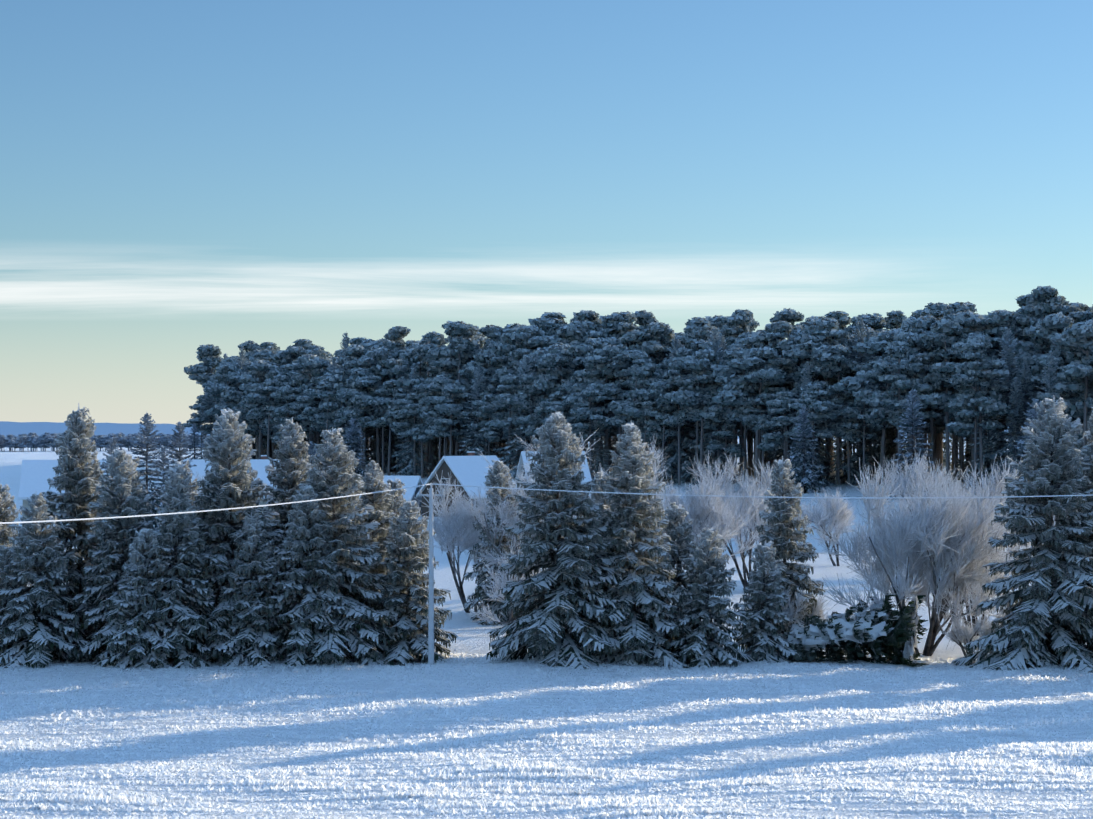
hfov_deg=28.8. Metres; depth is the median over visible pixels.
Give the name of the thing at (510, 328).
forest pine
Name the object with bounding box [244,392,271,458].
forest pine
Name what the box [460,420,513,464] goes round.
spruce
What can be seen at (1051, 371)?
spruce
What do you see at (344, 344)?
forest pine
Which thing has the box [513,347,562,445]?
forest pine
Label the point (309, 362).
forest pine
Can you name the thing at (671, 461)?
forest pine
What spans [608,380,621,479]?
forest pine
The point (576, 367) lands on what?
forest pine
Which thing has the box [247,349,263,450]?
forest pine
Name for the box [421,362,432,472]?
forest pine
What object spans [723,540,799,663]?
spruce
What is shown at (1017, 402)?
spruce
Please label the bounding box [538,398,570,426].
forest pine
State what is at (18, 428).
forest ridge
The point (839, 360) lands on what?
forest pine
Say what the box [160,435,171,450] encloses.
forest pine
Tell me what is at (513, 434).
forest pine
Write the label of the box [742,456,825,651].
spruce
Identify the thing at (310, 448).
dark spruce
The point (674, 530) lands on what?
spruce
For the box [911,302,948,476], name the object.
forest pine
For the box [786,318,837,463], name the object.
forest pine
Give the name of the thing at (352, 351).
forest pine
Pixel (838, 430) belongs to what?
forest pine
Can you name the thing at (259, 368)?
forest pine
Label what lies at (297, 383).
forest pine
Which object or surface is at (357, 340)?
forest pine
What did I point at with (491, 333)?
forest pine
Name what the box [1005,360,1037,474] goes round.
spruce
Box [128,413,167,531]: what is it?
dark spruce
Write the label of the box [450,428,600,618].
bare tree
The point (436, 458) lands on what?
forest pine
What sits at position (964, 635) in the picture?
frost bush
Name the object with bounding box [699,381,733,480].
forest pine
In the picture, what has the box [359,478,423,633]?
spruce
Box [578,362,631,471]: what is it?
forest pine
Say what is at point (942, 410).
forest pine
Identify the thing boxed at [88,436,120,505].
dark spruce
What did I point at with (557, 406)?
forest pine
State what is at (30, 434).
forest pine
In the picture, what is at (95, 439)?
forest pine
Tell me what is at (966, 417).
forest pine
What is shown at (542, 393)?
forest pine
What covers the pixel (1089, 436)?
spruce
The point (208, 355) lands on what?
forest pine
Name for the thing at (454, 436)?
forest pine
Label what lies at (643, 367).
forest pine
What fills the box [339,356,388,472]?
forest pine
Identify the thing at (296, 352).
forest pine
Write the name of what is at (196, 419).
forest pine
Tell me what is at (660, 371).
forest pine
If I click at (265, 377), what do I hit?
forest pine
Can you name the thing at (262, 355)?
forest pine
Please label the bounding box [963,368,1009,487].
spruce
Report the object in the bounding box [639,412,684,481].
forest pine
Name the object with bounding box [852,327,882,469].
forest pine
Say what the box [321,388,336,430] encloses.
forest pine
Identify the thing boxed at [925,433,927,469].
forest pine
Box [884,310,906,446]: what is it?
forest pine
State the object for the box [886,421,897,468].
forest pine
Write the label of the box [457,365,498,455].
spruce
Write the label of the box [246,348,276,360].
forest pine
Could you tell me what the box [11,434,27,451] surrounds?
forest pine
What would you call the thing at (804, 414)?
forest spruce
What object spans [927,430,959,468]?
forest pine
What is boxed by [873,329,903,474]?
forest pine
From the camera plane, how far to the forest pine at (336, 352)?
419.92 m
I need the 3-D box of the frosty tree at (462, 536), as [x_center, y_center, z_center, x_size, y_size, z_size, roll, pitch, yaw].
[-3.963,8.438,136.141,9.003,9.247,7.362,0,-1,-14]
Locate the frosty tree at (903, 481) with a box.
[872,450,967,520]
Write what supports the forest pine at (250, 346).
on the snow field
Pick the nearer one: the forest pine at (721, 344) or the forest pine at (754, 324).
the forest pine at (721, 344)
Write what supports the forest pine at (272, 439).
on the snow field
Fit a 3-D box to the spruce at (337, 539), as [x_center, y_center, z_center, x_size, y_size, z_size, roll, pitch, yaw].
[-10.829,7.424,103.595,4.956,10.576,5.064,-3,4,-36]
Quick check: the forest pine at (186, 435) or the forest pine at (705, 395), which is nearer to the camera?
the forest pine at (705, 395)
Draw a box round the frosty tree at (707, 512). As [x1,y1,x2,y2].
[648,464,760,583]
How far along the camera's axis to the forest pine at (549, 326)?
359.48 m
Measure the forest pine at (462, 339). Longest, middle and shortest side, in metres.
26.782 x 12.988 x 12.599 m
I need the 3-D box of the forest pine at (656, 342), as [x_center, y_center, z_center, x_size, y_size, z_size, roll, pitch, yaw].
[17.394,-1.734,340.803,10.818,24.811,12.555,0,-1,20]
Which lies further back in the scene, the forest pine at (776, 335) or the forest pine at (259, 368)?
the forest pine at (259, 368)
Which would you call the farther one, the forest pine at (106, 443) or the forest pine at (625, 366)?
the forest pine at (106, 443)
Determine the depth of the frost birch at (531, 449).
136.00 m
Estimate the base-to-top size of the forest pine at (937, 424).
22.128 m
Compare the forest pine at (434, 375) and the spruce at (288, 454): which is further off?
the forest pine at (434, 375)
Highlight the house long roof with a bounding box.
[183,455,296,519]
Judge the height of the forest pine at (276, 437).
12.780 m
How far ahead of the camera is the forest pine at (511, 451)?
394.08 m
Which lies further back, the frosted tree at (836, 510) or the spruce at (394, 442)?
the spruce at (394, 442)
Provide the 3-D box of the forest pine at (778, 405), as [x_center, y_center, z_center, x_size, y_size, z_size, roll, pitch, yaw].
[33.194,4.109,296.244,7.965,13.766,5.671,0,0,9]
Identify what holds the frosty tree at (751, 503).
on the snow field
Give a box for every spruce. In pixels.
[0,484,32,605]
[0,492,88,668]
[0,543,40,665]
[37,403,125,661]
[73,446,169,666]
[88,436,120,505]
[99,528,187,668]
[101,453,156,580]
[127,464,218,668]
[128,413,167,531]
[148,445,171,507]
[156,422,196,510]
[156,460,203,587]
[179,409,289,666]
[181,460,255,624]
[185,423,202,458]
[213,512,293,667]
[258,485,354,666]
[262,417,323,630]
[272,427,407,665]
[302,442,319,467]
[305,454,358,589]
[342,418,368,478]
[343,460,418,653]
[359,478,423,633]
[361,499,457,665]
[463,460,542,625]
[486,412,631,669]
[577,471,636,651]
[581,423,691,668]
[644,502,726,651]
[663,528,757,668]
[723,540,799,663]
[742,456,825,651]
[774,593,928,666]
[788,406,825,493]
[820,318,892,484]
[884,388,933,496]
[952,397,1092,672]
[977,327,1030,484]
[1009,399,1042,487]
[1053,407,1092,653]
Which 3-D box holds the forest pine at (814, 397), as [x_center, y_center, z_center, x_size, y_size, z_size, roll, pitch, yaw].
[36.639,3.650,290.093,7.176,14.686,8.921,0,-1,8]
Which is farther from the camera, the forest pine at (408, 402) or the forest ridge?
the forest ridge
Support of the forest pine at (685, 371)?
on the snow field
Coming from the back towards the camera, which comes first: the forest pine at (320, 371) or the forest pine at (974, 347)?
the forest pine at (320, 371)
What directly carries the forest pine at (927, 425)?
on the snow field
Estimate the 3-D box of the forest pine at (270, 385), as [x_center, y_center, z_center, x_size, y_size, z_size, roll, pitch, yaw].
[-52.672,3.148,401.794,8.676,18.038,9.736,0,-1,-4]
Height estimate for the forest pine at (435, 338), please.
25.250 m
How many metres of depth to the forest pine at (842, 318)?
336.64 m
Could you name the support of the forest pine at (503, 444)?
on the snow field
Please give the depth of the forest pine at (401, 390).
365.96 m
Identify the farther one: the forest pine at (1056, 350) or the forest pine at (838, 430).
the forest pine at (838, 430)
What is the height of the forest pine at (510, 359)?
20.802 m
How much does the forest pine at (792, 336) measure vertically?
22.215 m
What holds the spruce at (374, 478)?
on the snow field
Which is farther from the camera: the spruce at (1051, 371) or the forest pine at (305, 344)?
the forest pine at (305, 344)
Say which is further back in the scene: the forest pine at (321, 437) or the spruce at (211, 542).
the forest pine at (321, 437)
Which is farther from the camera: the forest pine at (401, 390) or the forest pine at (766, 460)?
the forest pine at (401, 390)
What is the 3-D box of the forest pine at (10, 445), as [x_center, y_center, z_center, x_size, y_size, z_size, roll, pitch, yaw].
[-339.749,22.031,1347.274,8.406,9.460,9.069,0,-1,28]
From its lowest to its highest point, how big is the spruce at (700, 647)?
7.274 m
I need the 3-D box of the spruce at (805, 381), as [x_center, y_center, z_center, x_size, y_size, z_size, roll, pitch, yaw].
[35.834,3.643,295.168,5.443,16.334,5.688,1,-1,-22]
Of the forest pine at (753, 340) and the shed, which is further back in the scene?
the forest pine at (753, 340)
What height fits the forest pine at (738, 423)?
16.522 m
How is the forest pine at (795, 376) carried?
on the snow field
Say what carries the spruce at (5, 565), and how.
on the snow field
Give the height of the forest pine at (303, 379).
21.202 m
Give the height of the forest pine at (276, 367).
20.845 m
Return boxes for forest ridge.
[0,421,1008,438]
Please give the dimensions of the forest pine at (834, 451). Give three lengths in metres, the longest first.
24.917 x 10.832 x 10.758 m
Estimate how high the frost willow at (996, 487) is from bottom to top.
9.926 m
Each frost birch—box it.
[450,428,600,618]
[455,425,611,552]
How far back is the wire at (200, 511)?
74.14 m
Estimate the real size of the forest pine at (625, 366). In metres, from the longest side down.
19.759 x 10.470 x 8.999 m
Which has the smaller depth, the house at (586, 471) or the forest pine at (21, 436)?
the house at (586, 471)
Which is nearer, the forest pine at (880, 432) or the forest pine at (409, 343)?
the forest pine at (880, 432)
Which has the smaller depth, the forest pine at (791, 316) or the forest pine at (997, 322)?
the forest pine at (997, 322)
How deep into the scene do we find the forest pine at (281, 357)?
427.62 m
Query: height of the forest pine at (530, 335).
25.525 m
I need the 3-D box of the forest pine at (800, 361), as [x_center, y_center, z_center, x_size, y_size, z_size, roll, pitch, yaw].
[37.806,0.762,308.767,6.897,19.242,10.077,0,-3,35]
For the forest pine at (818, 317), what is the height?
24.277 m
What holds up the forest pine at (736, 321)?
on the snow field
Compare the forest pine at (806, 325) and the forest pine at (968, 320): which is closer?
the forest pine at (968, 320)
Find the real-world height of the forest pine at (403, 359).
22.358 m
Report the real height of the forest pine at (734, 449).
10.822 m
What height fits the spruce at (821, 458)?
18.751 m
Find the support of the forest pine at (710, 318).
on the snow field
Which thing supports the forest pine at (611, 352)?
on the snow field
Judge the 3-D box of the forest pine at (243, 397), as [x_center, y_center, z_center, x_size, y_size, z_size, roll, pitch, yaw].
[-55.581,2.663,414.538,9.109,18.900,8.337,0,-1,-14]
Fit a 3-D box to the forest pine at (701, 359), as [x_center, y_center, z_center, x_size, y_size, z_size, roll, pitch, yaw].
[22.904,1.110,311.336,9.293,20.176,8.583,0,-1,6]
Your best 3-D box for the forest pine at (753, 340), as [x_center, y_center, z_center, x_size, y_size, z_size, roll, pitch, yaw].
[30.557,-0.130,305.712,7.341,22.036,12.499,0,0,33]
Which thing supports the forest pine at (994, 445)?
on the snow field
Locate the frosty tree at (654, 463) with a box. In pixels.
[594,436,694,556]
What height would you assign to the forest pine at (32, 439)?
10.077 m
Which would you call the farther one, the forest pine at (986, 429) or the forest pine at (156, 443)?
the forest pine at (156, 443)
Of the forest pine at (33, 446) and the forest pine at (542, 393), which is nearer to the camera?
the forest pine at (542, 393)
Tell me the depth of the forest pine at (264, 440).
446.68 m
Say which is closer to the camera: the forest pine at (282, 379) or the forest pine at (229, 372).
the forest pine at (282, 379)
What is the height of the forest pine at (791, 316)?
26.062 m
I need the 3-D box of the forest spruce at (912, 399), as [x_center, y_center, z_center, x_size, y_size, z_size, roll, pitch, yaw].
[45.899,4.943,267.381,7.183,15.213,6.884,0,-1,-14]
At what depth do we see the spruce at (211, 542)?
98.83 m
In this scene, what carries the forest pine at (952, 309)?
on the snow field
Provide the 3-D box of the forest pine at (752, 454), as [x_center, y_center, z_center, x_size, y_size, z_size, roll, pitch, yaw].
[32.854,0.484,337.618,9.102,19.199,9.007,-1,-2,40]
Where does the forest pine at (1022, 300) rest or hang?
on the snow field
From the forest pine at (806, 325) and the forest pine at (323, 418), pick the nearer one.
the forest pine at (806, 325)
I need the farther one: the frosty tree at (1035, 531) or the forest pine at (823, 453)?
the forest pine at (823, 453)
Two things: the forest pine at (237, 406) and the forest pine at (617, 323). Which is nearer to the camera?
the forest pine at (617, 323)
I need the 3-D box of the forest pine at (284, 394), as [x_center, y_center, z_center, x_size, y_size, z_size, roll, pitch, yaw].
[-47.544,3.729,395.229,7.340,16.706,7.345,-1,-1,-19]
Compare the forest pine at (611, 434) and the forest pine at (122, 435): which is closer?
the forest pine at (611, 434)
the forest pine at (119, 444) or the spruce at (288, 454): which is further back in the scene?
the forest pine at (119, 444)
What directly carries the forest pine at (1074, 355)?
on the snow field
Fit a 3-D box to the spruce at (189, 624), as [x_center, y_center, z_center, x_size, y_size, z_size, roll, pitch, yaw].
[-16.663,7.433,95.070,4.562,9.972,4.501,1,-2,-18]
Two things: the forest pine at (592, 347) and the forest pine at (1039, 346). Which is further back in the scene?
the forest pine at (592, 347)
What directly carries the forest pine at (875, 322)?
on the snow field
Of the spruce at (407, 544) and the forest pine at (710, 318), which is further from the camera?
the forest pine at (710, 318)
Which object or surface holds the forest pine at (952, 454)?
on the snow field
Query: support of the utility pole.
on the snow field
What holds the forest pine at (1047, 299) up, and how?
on the snow field
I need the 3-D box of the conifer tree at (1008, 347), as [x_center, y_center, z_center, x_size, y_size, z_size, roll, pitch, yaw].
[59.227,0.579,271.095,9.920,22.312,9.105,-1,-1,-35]
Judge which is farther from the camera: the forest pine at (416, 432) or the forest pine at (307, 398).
the forest pine at (307, 398)
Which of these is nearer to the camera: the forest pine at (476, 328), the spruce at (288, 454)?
the spruce at (288, 454)
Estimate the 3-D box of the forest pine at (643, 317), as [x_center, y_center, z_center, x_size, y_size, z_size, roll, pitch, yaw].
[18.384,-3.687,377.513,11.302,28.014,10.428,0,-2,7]
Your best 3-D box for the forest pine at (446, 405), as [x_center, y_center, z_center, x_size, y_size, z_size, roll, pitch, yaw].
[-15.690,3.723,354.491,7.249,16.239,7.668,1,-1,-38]
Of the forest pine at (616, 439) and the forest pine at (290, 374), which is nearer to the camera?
the forest pine at (616, 439)
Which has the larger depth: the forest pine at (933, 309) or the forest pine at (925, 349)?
the forest pine at (933, 309)
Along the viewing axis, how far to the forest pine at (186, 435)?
1362.90 m
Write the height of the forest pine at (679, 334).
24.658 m
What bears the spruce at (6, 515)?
on the snow field
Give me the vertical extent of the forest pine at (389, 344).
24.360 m
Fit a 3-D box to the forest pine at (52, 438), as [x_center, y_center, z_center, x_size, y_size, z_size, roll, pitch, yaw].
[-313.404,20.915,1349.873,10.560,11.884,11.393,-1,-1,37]
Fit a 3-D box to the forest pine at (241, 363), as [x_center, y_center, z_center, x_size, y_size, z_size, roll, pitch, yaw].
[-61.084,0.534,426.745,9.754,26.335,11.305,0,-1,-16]
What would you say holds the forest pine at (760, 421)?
on the snow field
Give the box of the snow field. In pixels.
[0,438,1092,818]
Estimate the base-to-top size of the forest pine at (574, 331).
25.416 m
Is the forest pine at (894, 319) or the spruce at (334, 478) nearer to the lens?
the spruce at (334, 478)
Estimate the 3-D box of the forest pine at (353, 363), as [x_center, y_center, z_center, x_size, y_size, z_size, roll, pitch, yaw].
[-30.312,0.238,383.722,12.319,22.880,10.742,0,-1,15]
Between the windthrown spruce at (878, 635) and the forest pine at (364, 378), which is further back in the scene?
the forest pine at (364, 378)
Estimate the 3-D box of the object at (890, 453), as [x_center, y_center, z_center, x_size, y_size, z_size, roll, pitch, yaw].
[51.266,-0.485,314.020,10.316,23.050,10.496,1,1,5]
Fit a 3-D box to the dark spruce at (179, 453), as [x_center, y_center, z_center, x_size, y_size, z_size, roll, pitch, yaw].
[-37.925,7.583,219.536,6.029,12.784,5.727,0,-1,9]
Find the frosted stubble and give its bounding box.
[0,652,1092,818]
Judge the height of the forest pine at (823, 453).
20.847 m
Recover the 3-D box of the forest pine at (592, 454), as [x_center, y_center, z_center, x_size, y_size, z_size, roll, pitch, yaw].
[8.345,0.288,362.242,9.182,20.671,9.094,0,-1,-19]
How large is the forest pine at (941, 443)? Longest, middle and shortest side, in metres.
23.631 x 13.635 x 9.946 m
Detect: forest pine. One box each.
[3,434,15,451]
[4,437,17,451]
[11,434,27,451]
[25,432,38,442]
[25,437,36,451]
[26,436,38,447]
[35,436,47,447]
[36,434,50,450]
[44,433,56,451]
[90,437,100,450]
[97,435,105,450]
[98,436,110,451]
[111,433,126,449]
[116,434,127,449]
[123,435,133,450]
[130,434,143,450]
[151,436,160,447]
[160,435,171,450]
[180,434,191,447]
[181,395,214,450]
[184,344,223,403]
[197,374,217,445]
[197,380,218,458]
[202,363,246,416]
[205,362,234,403]
[214,358,239,402]
[221,356,244,362]
[230,361,252,448]
[232,404,245,448]
[234,359,279,458]
[235,347,265,458]
[238,340,263,360]
[238,377,263,454]
[243,365,278,435]
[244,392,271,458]
[245,378,284,458]
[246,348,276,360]
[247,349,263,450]
[248,351,274,453]
[248,370,289,458]
[255,346,278,458]
[259,342,279,350]
[259,373,295,434]
[263,360,272,457]
[269,350,291,366]
[269,401,286,443]
[270,385,306,431]
[273,414,306,447]
[276,364,296,387]
[278,404,311,437]
[280,346,306,364]
[281,354,334,454]
[287,348,338,386]
[288,370,297,400]
[289,363,313,462]
[290,356,334,452]
[291,365,330,442]
[292,339,314,349]
[296,388,328,444]
[303,372,345,446]
[306,432,325,462]
[307,345,333,364]
[313,354,360,455]
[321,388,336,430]
[323,333,360,455]
[324,344,368,447]
[325,351,335,359]
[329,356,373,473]
[331,406,364,451]
[333,350,343,365]
[335,367,381,468]
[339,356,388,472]
[340,337,367,456]
[342,348,403,468]
[347,415,386,459]
[356,339,393,461]
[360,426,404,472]
[362,346,406,473]
[366,379,405,475]
[367,340,395,463]
[379,326,410,463]
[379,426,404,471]
[384,386,420,475]
[390,392,427,475]
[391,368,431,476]
[392,347,426,465]
[393,343,440,473]
[395,349,419,456]
[401,382,438,477]
[405,340,420,348]
[409,342,419,348]
[412,361,430,371]
[416,375,466,460]
[416,436,443,473]
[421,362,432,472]
[422,332,447,466]
[422,371,467,455]
[424,367,467,455]
[425,378,466,455]
[425,383,475,455]
[426,321,484,455]
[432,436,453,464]
[433,353,471,455]
[447,342,454,455]
[453,389,482,447]
[454,348,481,454]
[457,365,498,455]
[458,349,505,454]
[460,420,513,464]
[468,357,507,455]
[468,394,507,455]
[470,334,485,445]
[470,342,505,456]
[473,326,487,349]
[475,384,511,454]
[478,325,504,349]
[485,373,535,471]
[489,357,520,463]
[490,341,536,468]
[492,346,536,444]
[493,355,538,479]
[498,325,550,449]
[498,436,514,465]
[502,323,525,332]
[502,355,508,459]
[502,365,532,446]
[503,411,533,449]
[510,374,544,448]
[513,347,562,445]
[519,392,548,445]
[528,312,566,328]
[530,342,575,417]
[537,317,563,335]
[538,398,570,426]
[541,324,586,446]
[543,382,586,442]
[559,320,606,450]
[560,392,603,446]
[562,362,609,470]
[563,357,581,447]
[567,337,630,472]
[569,360,600,430]
[570,310,601,451]
[570,387,610,477]
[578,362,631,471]
[582,344,647,455]
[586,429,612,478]
[591,439,593,470]
[598,311,638,345]
[598,358,632,433]
[599,316,611,463]
[601,312,620,330]
[601,428,621,436]
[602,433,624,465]
[604,429,605,475]
[606,351,659,473]
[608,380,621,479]
[615,436,617,469]
[618,330,658,471]
[622,395,661,442]
[632,310,658,331]
[633,322,680,469]
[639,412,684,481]
[641,385,686,481]
[647,361,702,484]
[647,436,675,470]
[649,337,700,483]
[656,369,664,378]
[659,347,702,480]
[671,349,732,481]
[674,332,684,336]
[677,335,690,466]
[678,368,718,483]
[680,328,743,484]
[681,362,712,462]
[682,317,716,468]
[685,327,719,441]
[685,428,735,480]
[691,335,739,474]
[691,339,722,442]
[699,346,741,483]
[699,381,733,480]
[705,315,722,322]
[706,412,746,482]
[709,316,727,332]
[712,347,797,486]
[716,366,771,481]
[718,325,738,350]
[721,309,752,448]
[722,341,748,480]
[724,332,785,484]
[728,331,760,477]
[734,320,831,478]
[736,421,755,439]
[736,427,754,438]
[738,366,795,486]
[743,319,759,463]
[743,430,780,469]
[747,430,748,476]
[752,439,752,471]
[757,390,811,461]
[762,353,799,416]
[763,308,803,339]
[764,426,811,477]
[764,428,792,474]
[778,440,832,475]
[782,318,865,482]
[782,382,818,458]
[784,360,834,432]
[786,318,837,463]
[787,330,805,361]
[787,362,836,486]
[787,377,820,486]
[788,383,840,487]
[791,358,806,408]
[795,316,837,437]
[808,343,851,484]
[821,436,843,466]
[824,311,851,463]
[826,382,865,485]
[828,336,858,464]
[830,438,832,470]
[833,329,923,485]
[837,400,891,483]
[843,314,872,471]
[849,313,888,473]
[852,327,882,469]
[853,341,939,474]
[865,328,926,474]
[867,426,894,474]
[870,316,943,482]
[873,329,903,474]
[876,380,929,470]
[883,352,943,465]
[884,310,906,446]
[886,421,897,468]
[896,372,950,463]
[899,327,945,457]
[905,317,985,485]
[905,427,930,433]
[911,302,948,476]
[914,314,957,480]
[915,426,945,464]
[920,345,940,474]
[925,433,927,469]
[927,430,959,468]
[930,310,998,480]
[934,331,1011,481]
[936,319,941,472]
[939,433,940,469]
[940,409,957,475]
[940,432,942,469]
[941,301,1001,481]
[945,368,1004,490]
[949,417,1005,436]
[950,335,1014,487]
[950,428,994,478]
[951,434,952,470]
[953,421,956,480]
[955,310,1033,459]
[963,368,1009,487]
[966,428,1008,466]
[997,328,1037,435]
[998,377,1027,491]
[1002,352,1041,438]
[1005,286,1067,371]
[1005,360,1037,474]
[1013,305,1040,328]
[1015,294,1042,317]
[1023,311,1074,402]
[1023,382,1086,448]
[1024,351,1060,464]
[1029,327,1078,470]
[1042,346,1075,469]
[1047,319,1092,476]
[1061,301,1080,315]
[1064,350,1092,422]
[1066,302,1087,313]
[1067,310,1092,448]
[1083,304,1092,444]
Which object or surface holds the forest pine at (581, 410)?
on the snow field
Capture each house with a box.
[18,459,109,518]
[416,451,516,516]
[515,451,591,494]
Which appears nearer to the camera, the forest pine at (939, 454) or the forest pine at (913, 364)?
the forest pine at (913, 364)
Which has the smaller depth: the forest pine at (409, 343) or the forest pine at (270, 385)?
the forest pine at (270, 385)
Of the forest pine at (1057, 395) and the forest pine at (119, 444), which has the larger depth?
the forest pine at (119, 444)
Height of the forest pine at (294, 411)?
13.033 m
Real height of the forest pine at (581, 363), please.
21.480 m
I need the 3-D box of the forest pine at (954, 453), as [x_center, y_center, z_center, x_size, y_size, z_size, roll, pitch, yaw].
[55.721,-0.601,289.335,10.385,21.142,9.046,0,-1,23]
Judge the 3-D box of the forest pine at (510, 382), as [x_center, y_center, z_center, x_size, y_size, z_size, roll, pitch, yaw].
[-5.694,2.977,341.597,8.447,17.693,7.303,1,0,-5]
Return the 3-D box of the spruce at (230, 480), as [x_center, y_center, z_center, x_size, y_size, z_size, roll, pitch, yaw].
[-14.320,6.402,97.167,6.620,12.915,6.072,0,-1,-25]
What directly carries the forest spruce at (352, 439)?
on the snow field
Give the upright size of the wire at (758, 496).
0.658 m
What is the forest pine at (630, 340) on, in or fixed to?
on the snow field
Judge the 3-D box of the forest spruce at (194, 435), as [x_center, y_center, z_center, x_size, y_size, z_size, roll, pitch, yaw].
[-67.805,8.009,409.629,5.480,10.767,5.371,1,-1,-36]
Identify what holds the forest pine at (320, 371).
on the snow field
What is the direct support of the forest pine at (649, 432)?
on the snow field
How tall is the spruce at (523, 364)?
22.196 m
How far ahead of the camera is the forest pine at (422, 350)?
368.33 m
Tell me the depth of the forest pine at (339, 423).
379.87 m
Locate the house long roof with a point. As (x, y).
(258, 465)
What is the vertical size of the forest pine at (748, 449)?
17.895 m
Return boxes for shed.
[383,475,423,514]
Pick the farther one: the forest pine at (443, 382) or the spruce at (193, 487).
the forest pine at (443, 382)
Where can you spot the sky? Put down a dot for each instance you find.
(177, 177)
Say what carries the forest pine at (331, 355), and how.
on the snow field
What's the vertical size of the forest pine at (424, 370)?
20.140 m
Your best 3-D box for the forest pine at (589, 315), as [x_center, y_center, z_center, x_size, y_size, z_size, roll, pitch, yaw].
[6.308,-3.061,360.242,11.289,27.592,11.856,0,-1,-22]
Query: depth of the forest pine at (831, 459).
328.82 m
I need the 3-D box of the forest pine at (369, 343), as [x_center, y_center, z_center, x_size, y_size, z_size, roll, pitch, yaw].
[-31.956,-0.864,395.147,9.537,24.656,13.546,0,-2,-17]
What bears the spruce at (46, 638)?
on the snow field
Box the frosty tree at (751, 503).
[682,450,795,588]
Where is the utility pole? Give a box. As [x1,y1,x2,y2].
[419,483,443,665]
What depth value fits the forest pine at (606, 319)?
358.60 m
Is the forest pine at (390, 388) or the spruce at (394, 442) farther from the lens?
the spruce at (394, 442)
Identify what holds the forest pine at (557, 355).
on the snow field
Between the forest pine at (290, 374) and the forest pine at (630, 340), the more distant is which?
the forest pine at (290, 374)
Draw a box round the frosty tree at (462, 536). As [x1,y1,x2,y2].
[415,469,535,612]
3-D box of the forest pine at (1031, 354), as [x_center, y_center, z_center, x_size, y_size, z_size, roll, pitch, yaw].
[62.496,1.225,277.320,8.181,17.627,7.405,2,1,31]
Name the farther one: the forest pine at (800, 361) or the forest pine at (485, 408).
the forest pine at (485, 408)
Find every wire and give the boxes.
[0,483,430,523]
[432,483,1092,498]
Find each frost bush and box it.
[468,539,544,632]
[751,583,830,634]
[940,605,1001,655]
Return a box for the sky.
[0,0,1092,424]
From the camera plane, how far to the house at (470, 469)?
261.05 m
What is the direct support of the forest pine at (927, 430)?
on the snow field
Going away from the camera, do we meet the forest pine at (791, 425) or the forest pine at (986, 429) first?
the forest pine at (986, 429)
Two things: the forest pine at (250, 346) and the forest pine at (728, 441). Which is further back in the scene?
the forest pine at (250, 346)
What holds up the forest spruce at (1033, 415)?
on the snow field
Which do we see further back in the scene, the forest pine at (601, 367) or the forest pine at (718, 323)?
the forest pine at (718, 323)
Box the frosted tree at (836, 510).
[796,487,861,565]
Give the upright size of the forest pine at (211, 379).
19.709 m
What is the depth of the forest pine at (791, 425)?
303.90 m
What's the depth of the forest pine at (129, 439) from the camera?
1362.18 m
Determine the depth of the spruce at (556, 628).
94.78 m
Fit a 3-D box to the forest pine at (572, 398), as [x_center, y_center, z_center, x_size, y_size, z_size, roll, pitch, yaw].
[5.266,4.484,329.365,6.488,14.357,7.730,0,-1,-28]
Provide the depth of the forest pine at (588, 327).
351.40 m
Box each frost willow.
[811,457,1030,656]
[912,454,1035,635]
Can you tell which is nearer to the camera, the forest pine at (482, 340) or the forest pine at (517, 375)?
the forest pine at (517, 375)
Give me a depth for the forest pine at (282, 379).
404.12 m
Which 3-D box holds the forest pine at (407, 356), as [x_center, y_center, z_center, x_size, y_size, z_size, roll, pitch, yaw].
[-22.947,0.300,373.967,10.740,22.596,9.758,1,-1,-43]
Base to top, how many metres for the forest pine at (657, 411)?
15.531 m
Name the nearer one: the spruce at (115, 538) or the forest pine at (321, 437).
the spruce at (115, 538)
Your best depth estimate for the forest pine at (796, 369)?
306.85 m
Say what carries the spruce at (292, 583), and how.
on the snow field
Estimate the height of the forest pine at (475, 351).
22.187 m
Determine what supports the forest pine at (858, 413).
on the snow field
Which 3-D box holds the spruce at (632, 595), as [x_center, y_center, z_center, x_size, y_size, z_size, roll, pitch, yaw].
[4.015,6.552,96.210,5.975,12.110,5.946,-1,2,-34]
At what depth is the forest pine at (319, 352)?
411.61 m
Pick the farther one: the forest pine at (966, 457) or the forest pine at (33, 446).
the forest pine at (33, 446)
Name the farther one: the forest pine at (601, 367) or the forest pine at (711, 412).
the forest pine at (601, 367)
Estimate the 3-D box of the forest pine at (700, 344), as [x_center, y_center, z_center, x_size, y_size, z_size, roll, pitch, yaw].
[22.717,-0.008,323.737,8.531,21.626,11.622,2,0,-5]
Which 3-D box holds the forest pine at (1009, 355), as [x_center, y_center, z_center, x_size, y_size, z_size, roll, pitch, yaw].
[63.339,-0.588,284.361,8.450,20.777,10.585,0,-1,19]
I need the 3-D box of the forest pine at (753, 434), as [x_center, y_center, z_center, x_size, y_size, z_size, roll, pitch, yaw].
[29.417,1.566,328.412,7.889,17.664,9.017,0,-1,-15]
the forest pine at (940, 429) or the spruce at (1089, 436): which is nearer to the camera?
the spruce at (1089, 436)
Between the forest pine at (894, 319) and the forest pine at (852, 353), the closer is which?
the forest pine at (852, 353)
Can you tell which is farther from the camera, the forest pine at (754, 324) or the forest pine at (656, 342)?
the forest pine at (754, 324)

